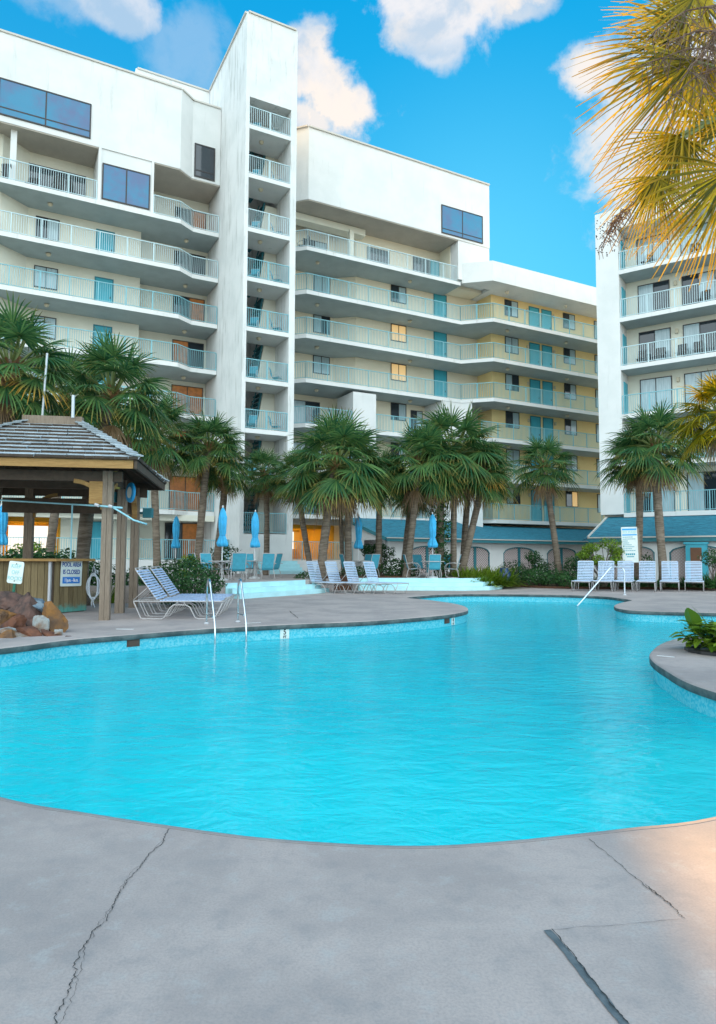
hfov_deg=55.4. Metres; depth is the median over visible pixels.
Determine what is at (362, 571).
shrub
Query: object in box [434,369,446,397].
door
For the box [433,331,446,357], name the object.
door
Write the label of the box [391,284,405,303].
window
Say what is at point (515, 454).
window
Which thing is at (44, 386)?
vent pole
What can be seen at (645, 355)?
patio chair
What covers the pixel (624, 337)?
door
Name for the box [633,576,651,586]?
grass clump
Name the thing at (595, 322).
window
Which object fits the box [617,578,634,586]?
grass clump
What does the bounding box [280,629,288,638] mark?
depth marker
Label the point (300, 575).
ground cover
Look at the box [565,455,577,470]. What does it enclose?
window
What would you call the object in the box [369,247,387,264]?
sliding door
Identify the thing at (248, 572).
patio chair
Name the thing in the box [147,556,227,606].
round shrub
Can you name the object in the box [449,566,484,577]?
fern clump
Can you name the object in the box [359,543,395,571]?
shrub
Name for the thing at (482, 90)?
sky
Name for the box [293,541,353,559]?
terrace railing
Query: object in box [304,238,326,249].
sliding door
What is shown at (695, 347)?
patio chair
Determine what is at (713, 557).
tree
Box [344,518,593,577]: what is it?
pool house
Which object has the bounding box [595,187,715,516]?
condominium building
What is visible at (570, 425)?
window
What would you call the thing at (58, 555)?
shrub
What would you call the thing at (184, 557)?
shrub
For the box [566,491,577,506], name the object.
window
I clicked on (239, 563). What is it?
patio chair
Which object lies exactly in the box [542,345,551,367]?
door
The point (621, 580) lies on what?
sun lounger
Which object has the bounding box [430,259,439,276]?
door
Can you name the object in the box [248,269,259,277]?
patio chair
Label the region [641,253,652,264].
patio chair
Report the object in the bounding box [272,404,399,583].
palm tree
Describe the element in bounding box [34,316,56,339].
window
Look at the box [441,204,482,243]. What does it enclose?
window
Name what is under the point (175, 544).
closed umbrella
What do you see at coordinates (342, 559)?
patio chair
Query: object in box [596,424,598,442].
window
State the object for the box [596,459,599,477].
window
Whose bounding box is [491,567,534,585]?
fern clump
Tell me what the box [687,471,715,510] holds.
sliding door
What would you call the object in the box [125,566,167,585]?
shrub
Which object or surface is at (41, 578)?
bar counter
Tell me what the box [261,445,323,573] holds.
palm tree
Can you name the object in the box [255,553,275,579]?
patio chair
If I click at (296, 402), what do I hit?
sliding door
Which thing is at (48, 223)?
window
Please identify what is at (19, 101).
window
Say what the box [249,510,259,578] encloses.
closed umbrella
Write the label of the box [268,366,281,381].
patio chair
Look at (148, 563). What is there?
terrace
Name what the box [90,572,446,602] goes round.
raised patio
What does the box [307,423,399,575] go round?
palm tree
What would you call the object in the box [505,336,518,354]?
window
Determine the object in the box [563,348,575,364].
window
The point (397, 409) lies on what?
window
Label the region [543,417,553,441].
door
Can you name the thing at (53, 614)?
rock
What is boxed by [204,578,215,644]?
grab rail
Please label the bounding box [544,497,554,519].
door
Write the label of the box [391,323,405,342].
window
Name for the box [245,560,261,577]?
patio table
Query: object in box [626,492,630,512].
door
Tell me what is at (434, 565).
patio chair
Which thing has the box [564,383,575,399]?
window
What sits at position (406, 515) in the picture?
palm tree
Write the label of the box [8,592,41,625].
rock
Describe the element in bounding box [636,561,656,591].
sun lounger
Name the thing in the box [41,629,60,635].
rock
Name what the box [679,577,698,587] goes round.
grass clump
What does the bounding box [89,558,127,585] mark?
shrub
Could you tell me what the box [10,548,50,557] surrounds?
shrub
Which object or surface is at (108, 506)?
overhead pipe
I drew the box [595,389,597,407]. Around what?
window
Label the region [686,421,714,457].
sliding door
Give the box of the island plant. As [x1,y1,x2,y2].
[643,608,715,655]
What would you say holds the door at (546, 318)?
in the condominium building at (392, 302)
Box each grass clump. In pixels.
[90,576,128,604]
[569,573,596,586]
[581,575,602,586]
[599,573,623,586]
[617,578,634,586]
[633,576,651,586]
[644,578,675,587]
[664,575,683,587]
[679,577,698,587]
[688,570,711,587]
[699,572,715,588]
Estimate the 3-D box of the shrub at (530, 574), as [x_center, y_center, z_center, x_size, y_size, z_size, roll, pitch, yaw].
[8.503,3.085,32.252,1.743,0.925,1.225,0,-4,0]
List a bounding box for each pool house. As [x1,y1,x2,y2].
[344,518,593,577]
[583,515,715,582]
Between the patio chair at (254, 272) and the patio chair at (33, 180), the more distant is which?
the patio chair at (254, 272)
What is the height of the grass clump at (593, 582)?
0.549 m
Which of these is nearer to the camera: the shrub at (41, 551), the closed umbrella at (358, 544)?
the shrub at (41, 551)
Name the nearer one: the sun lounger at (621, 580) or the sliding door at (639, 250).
the sun lounger at (621, 580)
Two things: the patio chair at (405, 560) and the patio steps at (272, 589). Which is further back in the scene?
the patio chair at (405, 560)
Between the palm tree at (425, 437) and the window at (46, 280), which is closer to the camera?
the palm tree at (425, 437)
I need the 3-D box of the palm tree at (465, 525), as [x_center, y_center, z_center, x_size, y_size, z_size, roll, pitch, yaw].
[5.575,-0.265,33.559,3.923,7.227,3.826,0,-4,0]
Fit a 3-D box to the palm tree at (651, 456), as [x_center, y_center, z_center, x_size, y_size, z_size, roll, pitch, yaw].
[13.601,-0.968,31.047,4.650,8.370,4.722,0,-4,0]
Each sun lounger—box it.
[133,567,227,618]
[138,567,228,616]
[148,566,234,613]
[154,566,235,611]
[304,561,349,593]
[320,561,368,593]
[339,561,388,593]
[359,561,408,593]
[571,560,594,590]
[593,561,614,591]
[613,561,635,591]
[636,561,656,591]
[659,561,679,591]
[684,561,703,591]
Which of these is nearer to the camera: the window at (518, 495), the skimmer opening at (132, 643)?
the skimmer opening at (132, 643)
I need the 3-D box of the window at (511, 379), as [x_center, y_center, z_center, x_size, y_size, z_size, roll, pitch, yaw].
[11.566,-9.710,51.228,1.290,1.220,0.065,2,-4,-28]
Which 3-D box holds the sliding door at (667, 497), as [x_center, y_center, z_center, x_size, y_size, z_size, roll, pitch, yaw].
[17.364,-1.056,39.427,1.750,2.240,0.065,-2,-5,35]
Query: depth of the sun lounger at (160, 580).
16.93 m
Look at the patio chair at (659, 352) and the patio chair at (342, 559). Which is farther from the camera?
the patio chair at (659, 352)
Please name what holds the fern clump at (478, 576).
on the planting bed at (600, 587)
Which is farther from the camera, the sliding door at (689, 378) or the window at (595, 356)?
the window at (595, 356)
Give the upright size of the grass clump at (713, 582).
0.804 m
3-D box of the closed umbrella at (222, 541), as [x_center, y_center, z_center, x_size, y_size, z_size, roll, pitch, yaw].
[-5.144,1.162,25.878,0.480,2.850,0.480,0,-4,0]
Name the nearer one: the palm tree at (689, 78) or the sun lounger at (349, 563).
the palm tree at (689, 78)
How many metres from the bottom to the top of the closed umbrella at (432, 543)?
2.900 m
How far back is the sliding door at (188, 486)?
42.17 m
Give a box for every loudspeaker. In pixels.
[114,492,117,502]
[140,508,153,517]
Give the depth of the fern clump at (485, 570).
31.60 m
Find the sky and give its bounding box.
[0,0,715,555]
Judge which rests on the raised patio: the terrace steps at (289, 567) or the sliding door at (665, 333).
the terrace steps at (289, 567)
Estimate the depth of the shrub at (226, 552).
33.26 m
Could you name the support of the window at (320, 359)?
in the condominium building at (392, 302)
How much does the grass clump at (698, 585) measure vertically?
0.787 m
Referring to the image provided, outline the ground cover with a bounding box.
[292,571,320,578]
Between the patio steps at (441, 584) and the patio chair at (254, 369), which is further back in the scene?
the patio chair at (254, 369)
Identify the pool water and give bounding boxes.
[0,601,715,845]
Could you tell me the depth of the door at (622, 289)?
40.49 m
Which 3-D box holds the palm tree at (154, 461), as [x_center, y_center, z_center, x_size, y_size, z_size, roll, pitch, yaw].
[-8.863,-1.173,29.181,4.383,8.341,4.352,0,-4,0]
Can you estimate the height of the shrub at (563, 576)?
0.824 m
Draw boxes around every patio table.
[208,561,231,579]
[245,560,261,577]
[421,561,444,577]
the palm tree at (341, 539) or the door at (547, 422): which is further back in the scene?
the door at (547, 422)
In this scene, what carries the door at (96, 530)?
in the condominium building at (392, 302)
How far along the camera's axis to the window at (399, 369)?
48.52 m
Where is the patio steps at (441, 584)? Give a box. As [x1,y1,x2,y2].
[358,578,503,590]
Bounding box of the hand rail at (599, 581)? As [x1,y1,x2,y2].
[577,566,625,605]
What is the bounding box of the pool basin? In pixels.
[0,596,715,717]
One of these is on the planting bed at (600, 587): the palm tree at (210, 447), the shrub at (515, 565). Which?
the shrub at (515, 565)
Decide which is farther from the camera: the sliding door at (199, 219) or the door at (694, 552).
the sliding door at (199, 219)
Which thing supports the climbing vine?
attached to the palm tree at (454, 488)
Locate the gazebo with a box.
[0,415,169,619]
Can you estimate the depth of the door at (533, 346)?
52.45 m
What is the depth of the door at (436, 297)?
50.55 m
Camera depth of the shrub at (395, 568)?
31.09 m
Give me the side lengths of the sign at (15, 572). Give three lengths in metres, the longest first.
1.370 x 0.300 x 0.051 m
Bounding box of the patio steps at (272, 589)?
[225,579,328,598]
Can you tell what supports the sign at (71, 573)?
attached to the bar counter
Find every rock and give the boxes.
[0,591,23,609]
[0,609,16,624]
[0,613,26,627]
[0,627,27,636]
[0,630,15,637]
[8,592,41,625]
[16,626,41,636]
[32,615,49,632]
[33,597,44,611]
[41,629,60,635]
[42,601,68,632]
[54,629,62,634]
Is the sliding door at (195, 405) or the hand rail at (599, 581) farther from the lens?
the sliding door at (195, 405)
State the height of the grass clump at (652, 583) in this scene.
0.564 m
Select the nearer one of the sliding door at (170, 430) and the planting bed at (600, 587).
the planting bed at (600, 587)
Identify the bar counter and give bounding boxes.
[0,558,94,612]
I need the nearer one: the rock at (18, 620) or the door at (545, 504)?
the rock at (18, 620)
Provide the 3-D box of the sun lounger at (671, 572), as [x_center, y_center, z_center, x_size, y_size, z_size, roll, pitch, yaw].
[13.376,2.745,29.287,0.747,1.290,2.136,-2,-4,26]
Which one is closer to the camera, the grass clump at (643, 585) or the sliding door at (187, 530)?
the grass clump at (643, 585)
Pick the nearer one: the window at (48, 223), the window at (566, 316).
the window at (48, 223)
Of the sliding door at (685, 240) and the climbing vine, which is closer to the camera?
the climbing vine
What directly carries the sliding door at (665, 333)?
in the condominium building at (639, 308)
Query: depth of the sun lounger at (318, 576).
27.01 m
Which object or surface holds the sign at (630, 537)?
on the planting bed at (600, 587)
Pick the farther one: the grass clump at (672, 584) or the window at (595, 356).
the window at (595, 356)
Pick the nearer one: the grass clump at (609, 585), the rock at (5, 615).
the rock at (5, 615)
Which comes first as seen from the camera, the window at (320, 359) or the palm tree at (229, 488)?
the palm tree at (229, 488)
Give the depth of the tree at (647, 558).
31.78 m
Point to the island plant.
(706, 633)
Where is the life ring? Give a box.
[86,566,99,606]
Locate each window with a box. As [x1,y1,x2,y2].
[0,77,91,138]
[33,265,57,290]
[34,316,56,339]
[35,215,59,241]
[101,163,149,209]
[194,143,214,181]
[313,274,329,293]
[313,314,329,334]
[313,355,329,374]
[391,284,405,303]
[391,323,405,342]
[391,363,405,381]
[391,402,405,420]
[391,442,404,454]
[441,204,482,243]
[504,299,517,317]
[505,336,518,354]
[505,373,518,391]
[505,411,519,428]
[506,449,519,465]
[506,487,519,503]
[563,313,574,329]
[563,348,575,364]
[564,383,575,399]
[565,419,576,435]
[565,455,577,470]
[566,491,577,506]
[594,321,596,336]
[594,355,597,372]
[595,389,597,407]
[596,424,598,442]
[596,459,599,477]
[597,494,600,508]
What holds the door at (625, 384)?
in the condominium building at (639, 308)
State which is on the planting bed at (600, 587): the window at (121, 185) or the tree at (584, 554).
the tree at (584, 554)
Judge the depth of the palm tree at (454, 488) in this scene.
30.69 m
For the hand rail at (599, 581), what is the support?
on the pool deck
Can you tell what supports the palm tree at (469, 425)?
on the raised patio
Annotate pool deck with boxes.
[0,579,715,1023]
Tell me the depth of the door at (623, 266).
40.67 m
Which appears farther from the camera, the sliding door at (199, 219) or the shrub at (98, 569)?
the sliding door at (199, 219)
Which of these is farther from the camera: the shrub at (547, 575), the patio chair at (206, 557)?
the shrub at (547, 575)
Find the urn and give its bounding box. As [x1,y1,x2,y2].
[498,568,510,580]
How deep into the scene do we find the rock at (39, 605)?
12.84 m
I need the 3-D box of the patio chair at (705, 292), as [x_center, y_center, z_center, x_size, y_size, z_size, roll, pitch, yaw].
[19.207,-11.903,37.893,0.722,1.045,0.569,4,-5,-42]
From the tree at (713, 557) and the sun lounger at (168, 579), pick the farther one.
the tree at (713, 557)
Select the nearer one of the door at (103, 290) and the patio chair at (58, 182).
the patio chair at (58, 182)
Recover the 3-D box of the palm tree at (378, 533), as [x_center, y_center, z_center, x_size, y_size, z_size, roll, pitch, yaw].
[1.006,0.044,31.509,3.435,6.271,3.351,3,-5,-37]
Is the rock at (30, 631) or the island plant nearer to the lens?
the island plant
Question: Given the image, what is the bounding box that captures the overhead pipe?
[0,499,146,558]
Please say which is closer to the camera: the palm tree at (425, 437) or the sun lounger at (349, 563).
the sun lounger at (349, 563)
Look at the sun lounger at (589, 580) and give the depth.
29.81 m
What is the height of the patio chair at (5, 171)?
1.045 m
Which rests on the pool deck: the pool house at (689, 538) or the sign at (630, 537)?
the pool house at (689, 538)
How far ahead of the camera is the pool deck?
2.68 m
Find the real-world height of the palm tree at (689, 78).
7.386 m
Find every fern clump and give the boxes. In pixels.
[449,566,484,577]
[451,566,495,585]
[470,567,507,587]
[472,565,496,575]
[484,566,520,586]
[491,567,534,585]
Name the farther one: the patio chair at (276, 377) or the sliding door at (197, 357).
the sliding door at (197, 357)
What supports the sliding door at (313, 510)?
in the condominium building at (392, 302)
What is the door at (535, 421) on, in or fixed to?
in the condominium building at (392, 302)
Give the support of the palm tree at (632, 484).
on the planting bed at (600, 587)
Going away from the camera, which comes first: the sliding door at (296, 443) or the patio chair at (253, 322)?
the patio chair at (253, 322)
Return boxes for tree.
[0,290,84,503]
[13,347,116,554]
[46,324,184,605]
[120,388,201,568]
[163,410,255,576]
[196,437,257,574]
[236,445,287,574]
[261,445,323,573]
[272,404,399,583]
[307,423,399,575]
[332,509,352,573]
[357,449,411,575]
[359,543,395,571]
[377,418,468,577]
[387,482,436,571]
[400,399,512,576]
[407,435,473,575]
[450,436,507,562]
[458,436,523,574]
[509,432,583,578]
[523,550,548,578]
[564,553,591,573]
[565,0,715,290]
[574,537,624,586]
[591,422,671,579]
[600,398,714,579]
[641,552,653,578]
[663,371,715,466]
[697,548,715,588]
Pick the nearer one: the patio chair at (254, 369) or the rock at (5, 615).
the rock at (5, 615)
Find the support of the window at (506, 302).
in the condominium building at (392, 302)
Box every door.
[29,163,85,196]
[90,521,100,559]
[93,324,111,347]
[94,276,113,302]
[96,229,114,252]
[164,523,196,558]
[169,476,200,511]
[170,430,201,459]
[171,384,202,415]
[172,339,203,368]
[173,294,204,321]
[174,250,205,275]
[175,206,205,229]
[293,442,319,461]
[293,501,318,514]
[294,399,319,423]
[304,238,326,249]
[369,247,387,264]
[411,410,422,432]
[413,256,429,274]
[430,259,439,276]
[433,294,446,317]
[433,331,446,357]
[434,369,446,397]
[529,306,539,327]
[529,342,539,365]
[530,379,540,403]
[530,416,540,442]
[531,490,541,520]
[541,309,551,329]
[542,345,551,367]
[542,381,552,405]
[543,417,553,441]
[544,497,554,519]
[620,241,624,269]
[621,287,625,316]
[622,334,626,365]
[624,382,627,413]
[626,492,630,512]
[636,233,667,265]
[638,279,669,313]
[639,327,670,362]
[640,375,671,411]
[643,476,675,511]
[680,221,713,255]
[681,270,715,305]
[683,319,715,355]
[684,369,715,406]
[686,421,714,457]
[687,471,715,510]
[690,548,701,582]
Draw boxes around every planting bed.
[326,574,414,589]
[504,581,715,589]
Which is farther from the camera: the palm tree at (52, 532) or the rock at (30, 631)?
the palm tree at (52, 532)
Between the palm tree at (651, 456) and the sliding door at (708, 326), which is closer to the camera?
the palm tree at (651, 456)
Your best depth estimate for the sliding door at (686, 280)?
38.88 m
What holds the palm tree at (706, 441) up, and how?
on the pool deck
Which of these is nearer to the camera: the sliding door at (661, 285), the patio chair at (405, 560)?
the patio chair at (405, 560)
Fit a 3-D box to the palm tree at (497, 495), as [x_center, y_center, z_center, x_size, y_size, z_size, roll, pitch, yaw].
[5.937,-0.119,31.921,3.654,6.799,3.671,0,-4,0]
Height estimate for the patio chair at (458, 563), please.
1.045 m
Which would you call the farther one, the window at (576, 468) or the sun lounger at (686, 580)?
the window at (576, 468)
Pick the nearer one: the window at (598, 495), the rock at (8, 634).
the rock at (8, 634)
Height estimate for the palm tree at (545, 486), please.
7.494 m
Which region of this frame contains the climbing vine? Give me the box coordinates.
[429,459,452,577]
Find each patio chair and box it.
[1,164,15,180]
[28,177,38,185]
[51,175,64,191]
[65,179,80,195]
[200,553,219,573]
[222,557,241,579]
[228,553,246,580]
[232,553,250,578]
[241,553,257,576]
[245,415,257,428]
[246,366,258,376]
[247,317,258,327]
[248,221,260,228]
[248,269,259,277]
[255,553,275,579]
[262,553,282,578]
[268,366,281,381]
[268,416,278,428]
[269,271,282,282]
[339,554,357,575]
[357,554,371,571]
[360,554,380,577]
[402,554,420,577]
[412,554,429,576]
[426,554,441,577]
[444,554,461,577]
[637,350,647,361]
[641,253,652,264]
[654,347,665,358]
[677,343,687,355]
[690,243,701,253]
[693,341,703,352]
[696,289,710,300]
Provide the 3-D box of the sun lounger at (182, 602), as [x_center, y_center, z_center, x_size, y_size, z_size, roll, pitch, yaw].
[-4.013,1.840,15.539,2.027,1.145,0.705,0,-4,-3]
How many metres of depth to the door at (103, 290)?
39.75 m
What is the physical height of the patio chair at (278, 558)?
1.045 m
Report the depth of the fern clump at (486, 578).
30.15 m
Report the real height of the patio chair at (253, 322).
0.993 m
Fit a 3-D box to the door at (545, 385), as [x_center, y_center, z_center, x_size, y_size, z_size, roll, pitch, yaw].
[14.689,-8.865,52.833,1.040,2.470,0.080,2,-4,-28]
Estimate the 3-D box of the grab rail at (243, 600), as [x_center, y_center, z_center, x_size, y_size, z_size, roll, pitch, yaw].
[-2.419,2.297,14.104,0.109,1.854,1.077,1,-4,-18]
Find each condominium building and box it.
[0,10,604,573]
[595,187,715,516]
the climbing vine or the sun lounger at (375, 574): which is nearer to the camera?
the sun lounger at (375, 574)
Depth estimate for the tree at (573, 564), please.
33.34 m
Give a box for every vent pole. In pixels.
[41,353,47,414]
[71,395,74,417]
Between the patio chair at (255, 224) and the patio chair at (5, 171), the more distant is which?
the patio chair at (255, 224)
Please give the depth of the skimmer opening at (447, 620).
16.85 m
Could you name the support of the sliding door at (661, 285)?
in the condominium building at (639, 308)
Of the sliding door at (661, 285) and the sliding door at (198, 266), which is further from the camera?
the sliding door at (198, 266)
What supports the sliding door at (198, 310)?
in the condominium building at (392, 302)
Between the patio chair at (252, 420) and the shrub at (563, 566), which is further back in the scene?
the patio chair at (252, 420)
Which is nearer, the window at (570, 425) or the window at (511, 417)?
the window at (511, 417)
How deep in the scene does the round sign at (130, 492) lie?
16.63 m
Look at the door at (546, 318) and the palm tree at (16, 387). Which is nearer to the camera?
the palm tree at (16, 387)
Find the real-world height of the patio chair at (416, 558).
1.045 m
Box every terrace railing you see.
[2,537,228,559]
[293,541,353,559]
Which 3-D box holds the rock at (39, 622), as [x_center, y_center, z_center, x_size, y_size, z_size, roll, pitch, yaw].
[-5.693,2.034,12.238,0.323,0.363,0.120,1,-4,-4]
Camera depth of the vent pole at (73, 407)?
16.77 m
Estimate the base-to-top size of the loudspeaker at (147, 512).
0.260 m
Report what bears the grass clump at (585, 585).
on the planting bed at (600, 587)
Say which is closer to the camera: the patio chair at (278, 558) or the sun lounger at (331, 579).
the sun lounger at (331, 579)
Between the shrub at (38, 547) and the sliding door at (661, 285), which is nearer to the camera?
the shrub at (38, 547)
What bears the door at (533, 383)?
in the condominium building at (392, 302)
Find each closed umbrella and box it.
[0,505,7,552]
[171,514,179,562]
[216,506,227,580]
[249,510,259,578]
[354,514,362,575]
[427,512,437,577]
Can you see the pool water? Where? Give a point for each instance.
(491, 721)
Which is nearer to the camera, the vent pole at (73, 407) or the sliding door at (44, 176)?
the vent pole at (73, 407)
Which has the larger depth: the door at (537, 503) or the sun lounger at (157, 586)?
the door at (537, 503)
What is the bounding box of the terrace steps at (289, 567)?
[256,561,304,573]
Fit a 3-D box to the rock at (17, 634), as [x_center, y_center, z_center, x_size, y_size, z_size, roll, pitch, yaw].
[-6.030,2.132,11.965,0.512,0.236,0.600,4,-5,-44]
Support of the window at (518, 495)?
in the condominium building at (392, 302)
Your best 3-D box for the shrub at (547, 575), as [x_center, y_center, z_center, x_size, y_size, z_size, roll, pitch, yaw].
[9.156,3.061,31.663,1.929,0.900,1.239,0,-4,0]
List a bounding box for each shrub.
[0,548,38,557]
[4,542,56,557]
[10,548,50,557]
[34,547,95,584]
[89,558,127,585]
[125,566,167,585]
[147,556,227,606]
[177,554,199,577]
[208,544,240,574]
[339,566,378,576]
[377,558,421,576]
[500,560,528,581]
[509,566,533,584]
[520,568,551,584]
[532,562,570,581]
[535,568,574,585]
[552,571,589,587]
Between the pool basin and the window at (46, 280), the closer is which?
the pool basin
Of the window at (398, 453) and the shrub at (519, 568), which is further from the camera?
the window at (398, 453)
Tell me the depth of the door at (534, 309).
52.63 m
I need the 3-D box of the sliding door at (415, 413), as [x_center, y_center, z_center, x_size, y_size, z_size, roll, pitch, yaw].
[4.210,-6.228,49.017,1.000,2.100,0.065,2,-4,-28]
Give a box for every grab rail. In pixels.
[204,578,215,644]
[235,578,246,641]
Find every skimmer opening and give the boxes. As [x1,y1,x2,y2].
[127,639,139,646]
[444,618,449,623]
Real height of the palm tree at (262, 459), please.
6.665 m
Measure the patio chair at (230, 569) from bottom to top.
1.045 m
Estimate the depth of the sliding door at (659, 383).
39.80 m
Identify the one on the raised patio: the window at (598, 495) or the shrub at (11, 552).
the shrub at (11, 552)
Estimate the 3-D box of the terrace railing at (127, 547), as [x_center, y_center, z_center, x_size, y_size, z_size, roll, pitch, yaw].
[-16.804,1.740,32.847,21.352,1.140,1.552,2,-4,-28]
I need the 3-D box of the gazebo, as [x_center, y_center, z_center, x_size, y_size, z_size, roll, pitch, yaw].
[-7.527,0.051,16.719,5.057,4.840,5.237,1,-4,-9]
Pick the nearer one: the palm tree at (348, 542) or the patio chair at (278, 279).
the palm tree at (348, 542)
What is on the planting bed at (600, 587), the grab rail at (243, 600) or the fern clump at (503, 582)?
the fern clump at (503, 582)
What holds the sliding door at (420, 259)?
in the condominium building at (392, 302)
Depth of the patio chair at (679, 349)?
38.59 m
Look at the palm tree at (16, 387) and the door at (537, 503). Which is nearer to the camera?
the palm tree at (16, 387)
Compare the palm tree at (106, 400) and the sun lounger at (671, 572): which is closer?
the palm tree at (106, 400)
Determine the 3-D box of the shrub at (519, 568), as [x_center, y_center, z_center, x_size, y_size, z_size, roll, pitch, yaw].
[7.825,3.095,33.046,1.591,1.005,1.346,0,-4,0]
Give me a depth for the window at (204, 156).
41.44 m
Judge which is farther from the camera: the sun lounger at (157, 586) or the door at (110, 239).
the door at (110, 239)
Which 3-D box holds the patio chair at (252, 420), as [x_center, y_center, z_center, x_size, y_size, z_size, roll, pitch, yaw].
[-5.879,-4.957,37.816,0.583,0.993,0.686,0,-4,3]
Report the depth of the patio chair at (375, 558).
30.12 m
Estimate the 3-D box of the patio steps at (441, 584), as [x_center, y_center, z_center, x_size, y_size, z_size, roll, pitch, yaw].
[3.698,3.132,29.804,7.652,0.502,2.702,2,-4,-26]
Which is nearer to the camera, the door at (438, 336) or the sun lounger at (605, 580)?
the sun lounger at (605, 580)
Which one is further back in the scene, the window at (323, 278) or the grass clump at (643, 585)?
the window at (323, 278)
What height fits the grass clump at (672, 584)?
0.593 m
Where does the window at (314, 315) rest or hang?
in the condominium building at (392, 302)
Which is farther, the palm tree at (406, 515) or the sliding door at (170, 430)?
the sliding door at (170, 430)
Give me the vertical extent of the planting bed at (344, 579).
0.557 m
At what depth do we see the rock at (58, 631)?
12.04 m
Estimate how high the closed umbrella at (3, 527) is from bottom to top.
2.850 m
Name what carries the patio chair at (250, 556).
on the raised patio
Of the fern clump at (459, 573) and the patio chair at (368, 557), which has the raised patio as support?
the patio chair at (368, 557)
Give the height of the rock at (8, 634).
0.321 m
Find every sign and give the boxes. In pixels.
[7,561,23,591]
[60,561,81,585]
[126,482,135,502]
[621,527,640,566]
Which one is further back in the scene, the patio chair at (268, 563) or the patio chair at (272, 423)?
the patio chair at (272, 423)
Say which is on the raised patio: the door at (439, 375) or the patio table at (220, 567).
the patio table at (220, 567)
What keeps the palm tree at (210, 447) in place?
on the raised patio
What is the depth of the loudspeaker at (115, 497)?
16.92 m
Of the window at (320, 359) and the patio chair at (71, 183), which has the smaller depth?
the patio chair at (71, 183)
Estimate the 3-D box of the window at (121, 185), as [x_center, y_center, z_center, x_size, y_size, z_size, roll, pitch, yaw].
[-13.099,-18.390,38.589,2.600,2.080,0.065,2,-4,-28]
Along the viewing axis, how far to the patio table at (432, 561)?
29.60 m
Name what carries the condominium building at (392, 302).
on the ground
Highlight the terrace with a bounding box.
[89,560,353,572]
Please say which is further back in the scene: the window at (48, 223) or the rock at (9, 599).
the window at (48, 223)
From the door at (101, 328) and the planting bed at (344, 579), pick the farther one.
the door at (101, 328)
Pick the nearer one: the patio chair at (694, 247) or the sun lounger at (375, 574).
the sun lounger at (375, 574)
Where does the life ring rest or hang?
hanging from the bar counter

